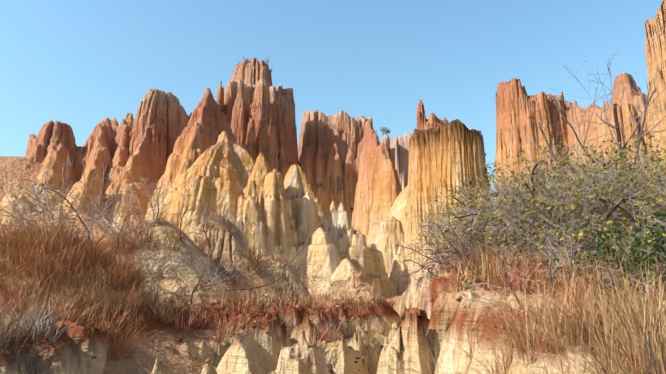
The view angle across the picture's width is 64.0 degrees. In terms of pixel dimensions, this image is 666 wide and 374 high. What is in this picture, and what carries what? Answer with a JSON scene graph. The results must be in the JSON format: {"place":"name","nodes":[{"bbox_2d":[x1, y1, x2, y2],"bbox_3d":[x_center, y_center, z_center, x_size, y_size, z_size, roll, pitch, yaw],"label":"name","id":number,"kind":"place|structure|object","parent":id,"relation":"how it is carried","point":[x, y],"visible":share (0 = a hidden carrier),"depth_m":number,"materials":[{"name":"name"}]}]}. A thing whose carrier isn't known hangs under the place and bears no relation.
{"place":"outdoors","nodes":[
{"label":"outdoors","id":0,"kind":"place"},
{"bbox_2d":[0,283,103,373],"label":"grass","id":1,"kind":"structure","parent":0,"point":[32,358],"depth_m":3.23,"materials":[{"name":"plant"}]},
{"bbox_2d":[26,275,378,372],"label":"rocks","id":2,"kind":"structure","parent":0,"point":[178,339],"depth_m":6.40,"materials":[{"name":"beige stone"}]},
{"bbox_2d":[0,0,662,212],"label":"sky","id":3,"kind":"structure","parent":0,"point":[79,64],"materials":[{"name":"blue"}]},
{"bbox_2d":[0,0,665,373],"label":"terrain","id":4,"kind":"structure","parent":0,"point":[234,143],"depth_m":40.75,"materials":[{"name":"stone"}]},
{"bbox_2d":[0,209,183,360],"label":"grass field","id":5,"kind":"structure","parent":4,"relation":"on","point":[90,261],"depth_m":5.32,"materials":[{"name":"brown plant"}]},
{"bbox_2d":[0,151,343,312],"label":"shrubs","id":6,"kind":"object","parent":4,"relation":"on","point":[51,209],"depth_m":6.93,"materials":[{"name":"brown plant"}]},
{"bbox_2d":[80,202,396,373],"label":"grass mound","id":7,"kind":"object","parent":4,"relation":"on","point":[309,303],"depth_m":7.71,"materials":[{"name":"brown plant"}]},
{"bbox_2d":[340,266,405,334],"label":"gully grass","id":8,"kind":"structure","parent":4,"relation":"on","point":[374,300],"depth_m":10.77,"materials":[{"name":"brown plant"}]},
{"bbox_2d":[379,127,389,134],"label":"ridge tree","id":9,"kind":"object","parent":4,"relation":"on","point":[385,131],"depth_m":144.93,"materials":[{"name":"green plant"}]},
{"bbox_2d":[376,272,523,372],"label":"gully rocks","id":10,"kind":"object","parent":4,"relation":"on","point":[456,298],"visible":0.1,"depth_m":5.79,"materials":[{"name":"beige stone"}]},
{"bbox_2d":[390,207,510,306],"bbox_3d":[1.896,1.102,7.889,2.202,1.792,2.546,0,-12,2],"label":"bare shrub","id":11,"kind":"object","parent":4,"relation":"on","point":[442,255],"visible":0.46,"depth_m":7.75,"materials":[{"name":"grey plant"}]},
{"bbox_2d":[294,223,665,373],"bbox_3d":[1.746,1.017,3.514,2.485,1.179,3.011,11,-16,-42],"label":"grass","id":12,"kind":"structure","parent":4,"relation":"on","point":[571,314],"depth_m":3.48,"materials":[{"name":"beige plant"}]},
{"bbox_2d":[410,124,665,289],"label":"thorn bush","id":13,"kind":"object","parent":4,"relation":"on","point":[614,208],"depth_m":6.34,"materials":[{"name":"green plant"}]},
{"bbox_2d":[456,201,665,330],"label":"thorn bush","id":14,"kind":"object","parent":4,"relation":"on","point":[551,262],"depth_m":4.69,"materials":[{"name":"plant"}]},
{"bbox_2d":[497,52,665,201],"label":"bare shrub","id":15,"kind":"object","parent":4,"relation":"on","point":[618,135],"visible":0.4,"depth_m":11.51,"materials":[{"name":"grey plant"}]},
{"bbox_2d":[578,208,665,304],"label":"green shrub","id":16,"kind":"object","parent":4,"relation":"on","point":[635,244],"depth_m":4.50,"materials":[{"name":"green plant"}]},
{"bbox_2d":[397,236,665,373],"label":"bank grass","id":17,"kind":"structure","parent":0,"point":[489,268],"depth_m":5.85,"materials":[{"name":"brown plant"}]}
]}

